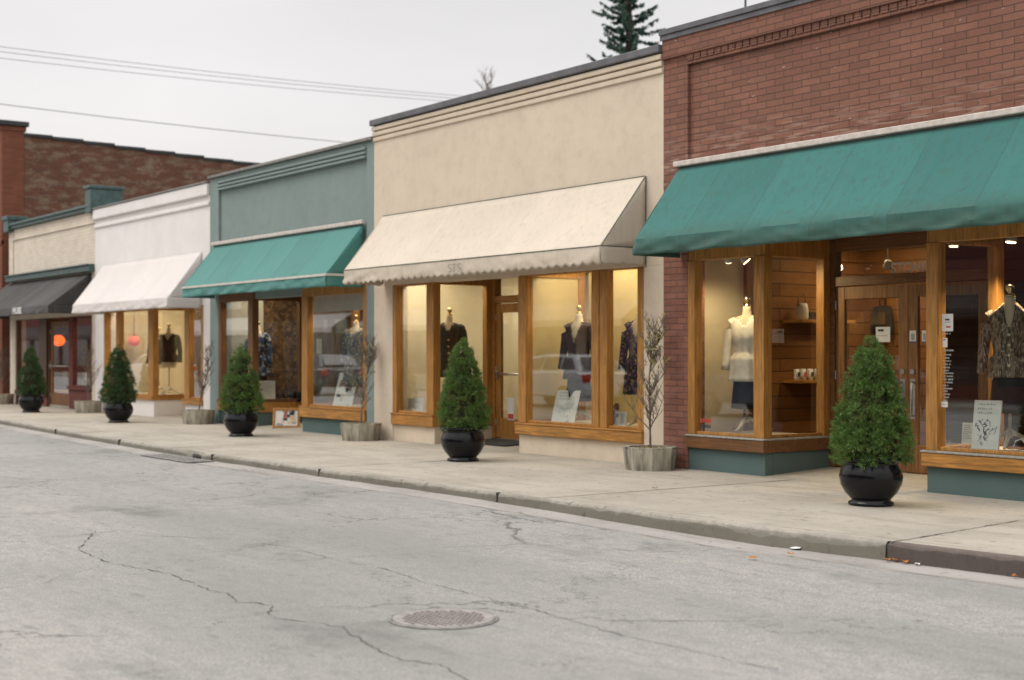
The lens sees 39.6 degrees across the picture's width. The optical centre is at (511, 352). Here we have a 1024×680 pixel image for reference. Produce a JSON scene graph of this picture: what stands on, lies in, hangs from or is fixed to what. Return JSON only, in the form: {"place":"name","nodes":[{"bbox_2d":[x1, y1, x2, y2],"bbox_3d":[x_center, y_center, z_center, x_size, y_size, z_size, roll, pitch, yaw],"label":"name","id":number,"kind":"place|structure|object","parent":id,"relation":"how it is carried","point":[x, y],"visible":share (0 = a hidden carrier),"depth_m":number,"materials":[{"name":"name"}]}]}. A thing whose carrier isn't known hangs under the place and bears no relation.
{"place":"outdoors","nodes":[
{"label":"outdoors","id":0,"kind":"place"},
{"bbox_2d":[1,104,344,142],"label":"overhead cable","id":1,"kind":"object","parent":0,"point":[170,124],"visible":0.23,"depth_m":48.28,"materials":[{"name":"grey rubber"}]},
{"bbox_2d":[2,58,438,100],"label":"overhead cable","id":2,"kind":"object","parent":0,"point":[216,81],"visible":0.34,"depth_m":49.27,"materials":[{"name":"grey rubber"}]},
{"bbox_2d":[0,51,446,97],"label":"overhead cable","id":3,"kind":"object","parent":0,"point":[217,76],"visible":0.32,"depth_m":49.27,"materials":[{"name":"grey rubber"}]},
{"bbox_2d":[0,46,458,95],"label":"overhead cable","id":4,"kind":"object","parent":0,"point":[225,73],"visible":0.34,"depth_m":49.35,"materials":[{"name":"grey rubber"}]},
{"bbox_2d":[275,392,280,398],"bbox_3d":[-4.569,0.856,27.647,0.097,0.151,0.208,0,0,14],"label":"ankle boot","id":5,"kind":"object","parent":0,"point":[278,394],"visible":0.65,"depth_m":27.66,"materials":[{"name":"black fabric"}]},
{"bbox_2d":[280,390,285,398],"bbox_3d":[-4.444,0.830,27.472,0.097,0.201,0.208,0,0,14],"label":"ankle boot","id":6,"kind":"object","parent":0,"point":[283,393],"visible":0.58,"depth_m":27.48,"materials":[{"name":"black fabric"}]},
{"bbox_2d":[286,392,291,398],"bbox_3d":[-4.295,0.845,27.265,0.097,0.171,0.208,0,0,14],"label":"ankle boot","id":7,"kind":"object","parent":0,"point":[289,394],"visible":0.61,"depth_m":27.28,"materials":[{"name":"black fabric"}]},
{"bbox_2d":[292,390,296,400],"bbox_3d":[-4.161,0.825,27.078,0.097,0.211,0.208,0,0,14],"label":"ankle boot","id":8,"kind":"object","parent":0,"point":[294,395],"visible":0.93,"depth_m":27.09,"materials":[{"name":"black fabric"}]},
{"bbox_2d":[0,0,767,162],"label":"sky","id":9,"kind":"structure","parent":0,"point":[439,47],"materials":[{"name":"white"}]},
{"bbox_2d":[0,428,1023,679],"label":"road","id":10,"kind":"structure","parent":0,"point":[208,530],"depth_m":8.87,"materials":[{"name":"grey asphalt"}]},
{"bbox_2d":[5,531,776,679],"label":"road cracks","id":11,"kind":"object","parent":10,"relation":"on","point":[362,622],"visible":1,"depth_m":8.30,"materials":[{"name":"grey asphalt"}]},
{"bbox_2d":[388,608,498,628],"bbox_3d":[-0.389,1.509,8.083,0.630,0.010,0.630,0,0,-36],"label":"manhole cover","id":12,"kind":"object","parent":10,"relation":"on","point":[442,618],"visible":1,"depth_m":8.06,"materials":[{"name":"metal"}]},
{"bbox_2d":[0,424,1023,588],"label":"gutter","id":13,"kind":"object","parent":10,"relation":"on","point":[1015,582],"visible":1,"depth_m":12.27,"materials":[{"name":"concrete"}]},
{"bbox_2d":[141,454,213,462],"bbox_3d":[-4.614,1.433,19.677,0.453,0.065,1.720,0,0,-36],"label":"storm drain","id":14,"kind":"object","parent":13,"relation":"on","point":[196,458],"visible":1,"depth_m":19.60,"materials":[{"name":"metal"}]},
{"bbox_2d":[888,541,1023,577],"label":"kerb","id":15,"kind":"structure","parent":13,"relation":"on","point":[969,560],"depth_m":9.93,"materials":[{"name":"grey concrete"}]},
{"bbox_2d":[17,431,1019,587],"bbox_3d":[-4.107,1.486,19.188,0.637,0.048,27.962,0,0,-35],"label":"gutter edge","id":16,"kind":"object","parent":10,"relation":"on","point":[571,522],"visible":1,"depth_m":12.46,"materials":[{"name":"grey concrete"}]},
{"bbox_2d":[0,403,1023,555],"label":"sidewalk","id":17,"kind":"structure","parent":0,"point":[802,505],"depth_m":14.98,"materials":[{"name":"concrete"}]},
{"bbox_2d":[0,345,13,403],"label":"sapling planter","id":18,"kind":"object","parent":17,"relation":"on","point":[6,398],"visible":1,"depth_m":38.07,"materials":[{"name":"plant"}]},
{"bbox_2d":[16,344,48,412],"bbox_3d":[-11.059,0.597,32.753,0.728,1.566,0.724,0,0,-1],"label":"potted bush","id":19,"kind":"object","parent":17,"relation":"on","point":[32,390],"visible":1,"depth_m":32.60,"materials":[{"name":"green plant"}]},
{"bbox_2d":[0,185,123,408],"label":"cream brick shop","id":20,"kind":"structure","parent":17,"relation":"on","point":[49,277],"depth_m":35.93,"materials":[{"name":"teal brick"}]},
{"bbox_2d":[16,318,47,391],"bbox_3d":[-12.588,-0.144,37.371,0.130,2.312,2.600,0,0,-36],"label":"window","id":21,"kind":"structure","parent":20,"relation":"in","point":[43,322],"depth_m":36.65,"materials":[{"name":"brown wood"}]},
{"bbox_2d":[49,321,68,405],"bbox_3d":[-11.325,0.270,35.620,0.121,2.100,1.504,0,0,-36],"label":"door","id":22,"kind":"structure","parent":20,"relation":"in","point":[56,398],"depth_m":35.97,"materials":[{"name":"brown wood"}]},
{"bbox_2d":[54,318,64,345],"bbox_3d":[-12.197,-0.837,38.259,0.330,1.326,0.330,0,0,-36],"label":"paper lantern","id":23,"kind":"object","parent":20,"relation":"hanging from","point":[59,339],"visible":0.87,"depth_m":38.15,"materials":[{"name":"orange paper"}]},
{"bbox_2d":[61,371,66,382],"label":"sign board","id":24,"kind":"object","parent":20,"relation":"attached to","point":[63,379],"visible":1,"depth_m":36.42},
{"bbox_2d":[69,315,91,386],"bbox_3d":[-10.334,-0.239,34.231,0.130,2.122,1.670,0,0,-36],"label":"window","id":25,"kind":"structure","parent":20,"relation":"in","point":[73,320],"depth_m":34.67,"materials":[{"name":"red wood"}]},
{"bbox_2d":[81,373,86,384],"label":"sign board","id":26,"kind":"object","parent":20,"relation":"on","point":[84,375],"visible":0.77,"depth_m":34.75,"materials":[{"name":"grey paper"}]},
{"bbox_2d":[74,345,102,412],"bbox_3d":[-9.716,0.558,32.617,0.634,1.643,0.622,0,0,-25],"label":"sapling planter","id":27,"kind":"object","parent":17,"relation":"on","point":[90,406],"visible":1,"depth_m":32.53,"materials":[{"name":"wood"}]},
{"bbox_2d":[97,343,138,422],"bbox_3d":[-7.769,0.600,28.035,0.800,1.559,0.777,0,0,-36],"label":"potted bush","id":28,"kind":"object","parent":17,"relation":"on","point":[120,394],"visible":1,"depth_m":27.89,"materials":[{"name":"green plant"}]},
{"bbox_2d":[0,119,259,393],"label":"tall brick building","id":29,"kind":"structure","parent":17,"relation":"on","point":[41,174],"depth_m":40.28,"materials":[{"name":"brown brick"}]},
{"bbox_2d":[72,181,209,419],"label":"white shop","id":30,"kind":"structure","parent":17,"relation":"on","point":[152,251],"depth_m":30.58,"materials":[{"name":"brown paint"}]},
{"bbox_2d":[128,335,139,345],"bbox_3d":[-8.901,-0.822,33.495,0.280,1.356,0.280,0,0,-36],"label":"paper lantern","id":31,"kind":"object","parent":30,"relation":"hanging from","point":[133,340],"visible":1,"depth_m":33.40,"materials":[{"name":"pink paper"}]},
{"bbox_2d":[104,308,199,396],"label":"window","id":32,"kind":"structure","parent":30,"relation":"in","point":[153,314],"depth_m":31.01,"materials":[{"name":"brown wood"}]},
{"bbox_2d":[146,328,171,392],"bbox_3d":[-8.042,0.183,32.396,0.532,1.496,0.499,0,0,-36],"label":"mannequin","id":33,"kind":"object","parent":30,"relation":"on","point":[160,365],"visible":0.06,"depth_m":32.35},
{"bbox_2d":[159,323,182,393],"bbox_3d":[-7.544,0.143,31.274,0.560,1.575,0.525,0,0,-36],"label":"mannequin","id":34,"kind":"object","parent":30,"relation":"on","point":[170,344],"visible":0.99,"depth_m":31.17},
{"bbox_2d":[184,305,202,399],"bbox_3d":[-5.969,-0.179,28.981,1.100,2.242,0.950,0,0,-36],"label":"window","id":35,"kind":"structure","parent":30,"relation":"in","point":[189,313],"depth_m":28.90,"materials":[{"name":"brown wood"}]},
{"bbox_2d":[182,339,216,424],"bbox_3d":[-6.058,0.543,27.530,0.656,1.674,0.642,0,0,-36],"label":"sapling planter","id":36,"kind":"object","parent":17,"relation":"on","point":[198,416],"visible":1,"depth_m":27.38,"materials":[{"name":"wood"}]},
{"bbox_2d":[218,343,265,436],"bbox_3d":[-4.472,0.608,23.482,0.793,1.545,0.821,0,0,-36],"label":"potted bush","id":37,"kind":"object","parent":17,"relation":"on","point":[241,410],"visible":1,"depth_m":23.29,"materials":[{"name":"green plant"}]},
{"bbox_2d":[181,136,373,434],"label":"teal shop","id":38,"kind":"structure","parent":17,"relation":"on","point":[289,235],"depth_m":25.50,"materials":[{"name":"paint"}]},
{"bbox_2d":[244,321,271,380],"bbox_3d":[-4.936,0.158,27.644,0.528,1.546,0.537,0,0,-36],"label":"mannequin","id":39,"kind":"object","parent":38,"relation":"on","point":[265,343],"visible":0.37,"depth_m":27.53},
{"bbox_2d":[219,292,301,400],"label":"window","id":40,"kind":"structure","parent":38,"relation":"in","point":[253,304],"depth_m":27.03,"materials":[{"name":"brown wood"}]},
{"bbox_2d":[259,381,274,398],"bbox_3d":[-4.657,0.731,27.076,0.300,0.380,0.034,0,0,-20],"label":"sign board","id":41,"kind":"object","parent":38,"relation":"on","point":[267,389],"visible":0.79,"depth_m":27.07,"materials":[{"name":"grey paper"}]},
{"bbox_2d":[272,408,299,427],"bbox_3d":[-4.101,1.195,25.855,0.494,0.369,0.106,0,0,0],"label":"framed picture","id":42,"kind":"object","parent":38,"relation":"on","point":[286,417],"visible":0.88,"depth_m":25.85,"materials":[{"name":"brown wood"}]},
{"bbox_2d":[296,392,301,401],"bbox_3d":[-4.053,0.840,26.927,0.097,0.181,0.208,0,0,14],"label":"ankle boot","id":43,"kind":"object","parent":38,"relation":"on","point":[299,396],"visible":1,"depth_m":26.94,"materials":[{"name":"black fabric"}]},
{"bbox_2d":[317,339,321,353],"bbox_3d":[-3.725,-0.120,27.495,0.017,0.280,0.200,0,0,-36],"label":"wall notice","id":44,"kind":"object","parent":38,"relation":"attached to","point":[319,346],"depth_m":27.48,"materials":[{"name":"grey paper"}]},
{"bbox_2d":[314,312,329,402],"bbox_3d":[-3.635,0.279,26.655,0.121,2.058,0.914,0,0,-36],"label":"door","id":45,"kind":"structure","parent":38,"relation":"in","point":[321,315],"depth_m":26.38,"materials":[{"name":"brown wood"}]},
{"bbox_2d":[302,276,366,409],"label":"window","id":46,"kind":"structure","parent":38,"relation":"in","point":[308,294],"depth_m":24.69,"materials":[{"name":"brown wood"}]},
{"bbox_2d":[329,311,350,402],"bbox_3d":[-3.100,0.279,25.909,0.121,2.058,0.914,0,0,-36],"label":"door","id":47,"kind":"structure","parent":38,"relation":"in","point":[342,314],"depth_m":26.21,"materials":[{"name":"brown wood"}]},
{"bbox_2d":[333,373,356,405],"bbox_3d":[-2.834,0.636,24.261,0.500,0.576,0.190,0,0,43],"label":"sign board","id":48,"kind":"object","parent":38,"relation":"on","point":[344,396],"visible":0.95,"depth_m":24.25,"materials":[{"name":"grey paper"}]},
{"bbox_2d":[339,315,362,405],"bbox_3d":[-2.681,0.143,24.281,0.515,1.575,0.585,0,0,-36],"label":"mannequin","id":49,"kind":"object","parent":38,"relation":"on","point":[352,337],"visible":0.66,"depth_m":24.18},
{"bbox_2d":[340,333,381,440],"bbox_3d":[-2.378,0.524,22.388,0.640,1.713,0.642,0,0,-13],"label":"sapling planter","id":50,"kind":"object","parent":17,"relation":"on","point":[360,431],"visible":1,"depth_m":22.35,"materials":[{"name":"wood"}]},
{"bbox_2d":[435,337,492,461],"bbox_3d":[-0.613,0.587,18.114,0.771,1.586,0.794,0,0,-36],"label":"potted bush","id":51,"kind":"object","parent":17,"relation":"on","point":[463,412],"visible":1,"depth_m":17.94,"materials":[{"name":"green plant"}]},
{"bbox_2d":[342,44,663,462],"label":"cream shop","id":52,"kind":"structure","parent":17,"relation":"on","point":[510,219],"depth_m":19.64,"materials":[{"name":"paint"}]},
{"bbox_2d":[408,398,423,411],"bbox_3d":[-1.527,0.826,22.396,0.036,0.220,0.500,0,0,-36],"label":"sign board","id":53,"kind":"object","parent":52,"relation":"on","point":[415,404],"visible":0.87,"depth_m":22.36,"materials":[{"name":"grey paper"}]},
{"bbox_2d":[393,279,491,414],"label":"window","id":54,"kind":"structure","parent":52,"relation":"in","point":[432,288],"depth_m":21.95,"materials":[{"name":"brown wood"}]},
{"bbox_2d":[440,308,468,376],"bbox_3d":[-0.972,0.118,22.125,0.541,1.625,0.575,0,0,-36],"label":"mannequin","id":55,"kind":"object","parent":52,"relation":"on","point":[452,333],"visible":0.52,"depth_m":22.00},
{"bbox_2d":[485,438,518,446],"bbox_3d":[-0.186,1.332,21.079,0.580,0.045,1.100,0,0,-36],"label":"door mat","id":56,"kind":"object","parent":52,"relation":"on","point":[500,442],"depth_m":20.97,"materials":[{"name":"black rubber"}]},
{"bbox_2d":[495,303,518,438],"bbox_3d":[0.039,0.279,21.537,0.121,2.058,1.014,0,0,-36],"label":"door","id":57,"kind":"structure","parent":52,"relation":"in","point":[505,428],"depth_m":21.86,"materials":[{"name":"brown wood"}]},
{"bbox_2d":[551,390,580,422],"bbox_3d":[0.727,0.736,19.242,0.140,0.445,0.440,0,0,-43],"label":"sign board","id":58,"kind":"object","parent":52,"relation":"on","point":[565,407],"visible":0.99,"depth_m":19.23,"materials":[{"name":"grey paper"}]},
{"bbox_2d":[558,305,590,421],"bbox_3d":[0.881,0.153,19.282,0.505,1.595,0.595,0,0,-36],"label":"mannequin","id":59,"kind":"object","parent":52,"relation":"on","point":[575,364],"visible":0.93,"depth_m":19.20},
{"bbox_2d":[518,266,643,430],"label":"window","id":60,"kind":"structure","parent":52,"relation":"in","point":[547,302],"depth_m":19.52,"materials":[{"name":"brown wood"}]},
{"bbox_2d":[613,403,620,425],"bbox_3d":[1.327,0.804,18.292,0.047,0.305,0.190,0,0,-36],"label":"sign board","id":61,"kind":"object","parent":52,"relation":"on","point":[616,407],"visible":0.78,"depth_m":18.27,"materials":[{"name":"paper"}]},
{"bbox_2d":[618,412,626,425],"bbox_3d":[1.411,0.857,18.133,0.038,0.200,0.150,0,0,-36],"label":"sign board","id":62,"kind":"object","parent":52,"relation":"on","point":[622,420],"visible":0.88,"depth_m":18.12,"materials":[{"name":"grey paper"}]},
{"bbox_2d":[618,316,636,425],"bbox_3d":[1.623,0.153,18.249,0.505,1.595,0.595,0,0,-36],"label":"mannequin","id":63,"kind":"object","parent":52,"relation":"on","point":[628,365],"visible":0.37,"depth_m":18.23},
{"bbox_2d":[33,411,1016,547],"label":"sidewalk joints","id":64,"kind":"object","parent":17,"relation":"on","point":[617,492],"visible":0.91,"depth_m":14.38,"materials":[{"name":"grey concrete"}]},
{"bbox_2d":[617,310,677,470],"bbox_3d":[1.638,0.431,16.791,0.650,1.899,0.642,0,0,-36],"label":"sapling planter","id":65,"kind":"object","parent":17,"relation":"on","point":[649,457],"visible":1,"depth_m":16.76,"materials":[{"name":"wood"}]},
{"bbox_2d":[632,0,1023,501],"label":"brick shop","id":66,"kind":"structure","parent":17,"relation":"on","point":[814,150],"depth_m":15.53,"materials":[{"name":"red brick"}]},
{"bbox_2d":[724,259,732,263],"bbox_3d":[2.539,-1.296,16.684,0.122,0.511,0.122,0,0,-36],"label":"spot lamp","id":67,"kind":"object","parent":66,"relation":"attached to","point":[728,261],"visible":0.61,"depth_m":16.65,"materials":[{"name":"white metal"}]},
{"bbox_2d":[721,297,753,431],"bbox_3d":[2.777,0.133,16.922,0.517,1.595,0.594,0,0,-36],"label":"mannequin","id":68,"kind":"object","parent":66,"relation":"on","point":[739,338],"visible":0.7,"depth_m":16.85},
{"bbox_2d":[739,257,749,263],"bbox_3d":[2.703,-1.284,16.529,0.129,0.521,0.110,0,0,7],"label":"spot lamp","id":69,"kind":"object","parent":66,"relation":"attached to","point":[743,260],"visible":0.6,"depth_m":16.49,"materials":[{"name":"white metal"}]},
{"bbox_2d":[688,240,829,438],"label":"window","id":70,"kind":"structure","parent":66,"relation":"in","point":[819,250],"depth_m":16.40,"materials":[{"name":"brown wood"}]},
{"bbox_2d":[794,369,800,379],"bbox_3d":[3.646,0.280,18.120,0.117,0.140,0.083,0,0,-36],"label":"mug","id":71,"kind":"object","parent":66,"relation":"on","point":[797,374],"visible":1,"depth_m":18.08,"materials":[{"name":"white ceramic"}]},
{"bbox_2d":[795,293,808,318],"bbox_3d":[3.710,-0.589,18.197,0.148,0.338,0.184,0,0,-15],"label":"handbag","id":72,"kind":"object","parent":66,"relation":"on","point":[801,311],"visible":0.89,"depth_m":18.14,"materials":[{"name":"beige leather"}]},
{"bbox_2d":[800,369,807,379],"bbox_3d":[3.743,0.280,18.189,0.117,0.140,0.083,0,0,-36],"label":"mug","id":73,"kind":"object","parent":66,"relation":"on","point":[804,374],"visible":1,"depth_m":18.15,"materials":[{"name":"white ceramic"}]},
{"bbox_2d":[807,369,814,379],"bbox_3d":[3.848,0.280,18.265,0.117,0.140,0.083,0,0,-36],"label":"mug","id":74,"kind":"object","parent":66,"relation":"on","point":[811,374],"visible":1,"depth_m":18.22,"materials":[{"name":"white ceramic"}]},
{"bbox_2d":[808,312,815,319],"bbox_3d":[3.815,-0.470,18.273,0.240,0.100,0.240,0,0,-36],"label":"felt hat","id":75,"kind":"object","parent":66,"relation":"on","point":[811,315],"visible":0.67,"depth_m":18.21,"materials":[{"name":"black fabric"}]},
{"bbox_2d":[835,284,915,471],"bbox_3d":[4.051,0.279,15.932,0.138,2.058,1.139,0,0,-36],"label":"door","id":76,"kind":"structure","parent":66,"relation":"in","point":[900,290],"depth_m":15.91,"materials":[{"name":"brown wood"}]},
{"bbox_2d":[883,249,891,269],"bbox_3d":[4.599,-1.276,17.407,0.110,0.537,0.129,0,0,3],"label":"spot lamp","id":77,"kind":"object","parent":66,"relation":"attached to","point":[887,264],"visible":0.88,"depth_m":17.38,"materials":[{"name":"brown metal"}]},
{"bbox_2d":[864,246,925,444],"bbox_3d":[5.072,-0.080,18.761,0.080,2.800,1.400,0,0,-36],"label":"display partition","id":78,"kind":"object","parent":66,"relation":"on","point":[874,260],"visible":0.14,"depth_m":18.70,"materials":[{"name":"brown wood"}]},
{"bbox_2d":[870,298,894,333],"bbox_3d":[4.881,-0.488,18.748,0.195,0.489,0.380,0,0,-36],"label":"backpack","id":79,"kind":"object","parent":78,"relation":"hanging from","point":[881,315],"visible":0.86,"depth_m":18.65,"materials":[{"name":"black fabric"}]},
{"bbox_2d":[908,280,986,472],"bbox_3d":[4.621,0.279,15.138,0.138,2.058,1.029,0,0,-36],"label":"door","id":80,"kind":"structure","parent":66,"relation":"in","point":[915,291],"depth_m":15.47,"materials":[{"name":"brown wood"}]},
{"bbox_2d":[961,423,972,443],"bbox_3d":[4.644,0.826,14.484,0.036,0.220,0.140,0,0,-36],"label":"sign board","id":81,"kind":"object","parent":66,"relation":"on","point":[967,433],"visible":0.81,"depth_m":14.48,"materials":[{"name":"grey paper"}]},
{"bbox_2d":[926,223,1023,455],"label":"window","id":82,"kind":"structure","parent":66,"relation":"in","point":[992,237],"depth_m":13.96,"materials":[{"name":"brown wood"}]},
{"bbox_2d":[971,400,1002,449],"bbox_3d":[4.603,0.702,13.787,0.270,0.475,0.119,0,0,40],"label":"sign board","id":83,"kind":"object","parent":66,"relation":"on","point":[986,428],"visible":1,"depth_m":13.77,"materials":[{"name":"grey paper"}]},
{"bbox_2d":[977,285,1023,448],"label":"mannequin","id":84,"kind":"object","parent":66,"relation":"on","point":[1002,328],"visible":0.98,"depth_m":13.80},
{"bbox_2d":[1005,237,1016,243],"bbox_3d":[4.970,-1.323,14.169,0.110,0.472,0.107,0,0,-36],"label":"spot lamp","id":85,"kind":"object","parent":66,"relation":"attached to","point":[1013,240],"visible":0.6,"depth_m":14.13,"materials":[{"name":"white metal"}]},
{"bbox_2d":[1006,439,1023,449],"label":"sandal","id":86,"kind":"object","parent":66,"relation":"on","point":[1013,447],"visible":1,"depth_m":13.57,"materials":[{"name":"orange leather"}]},
{"bbox_2d":[826,335,917,506],"bbox_3d":[3.257,0.601,12.876,0.808,1.559,0.800,0,0,11],"label":"potted bush","id":87,"kind":"object","parent":17,"relation":"on","point":[866,438],"visible":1,"depth_m":12.70,"materials":[{"name":"green plant"}]},
{"label":"ground","id":88,"kind":"structure","parent":0,"visible":0},
{"bbox_2d":[0,419,890,559],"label":"kerb","id":89,"kind":"structure","parent":88,"relation":"on","point":[860,547],"depth_m":12.68,"materials":[{"name":"concrete"}]},
{"bbox_2d":[885,543,888,559],"bbox_3d":[2.794,1.458,10.413,0.148,0.125,0.060,0,0,-36],"label":"kerb gap","id":90,"kind":"object","parent":89,"relation":"attached to","point":[886,551],"visible":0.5,"depth_m":10.37,"materials":[{"name":"grey concrete"}]},
{"bbox_2d":[473,65,495,91],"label":"bare tree","id":91,"kind":"object","parent":88,"relation":"on","point":[488,83],"visible":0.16,"depth_m":63.91,"materials":[{"name":"grey plant"}]},
{"bbox_2d":[587,0,665,61],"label":"conifer tree","id":92,"kind":"object","parent":88,"relation":"on","point":[630,40],"visible":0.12,"depth_m":45.89,"materials":[{"name":"green plant"}]}
]}

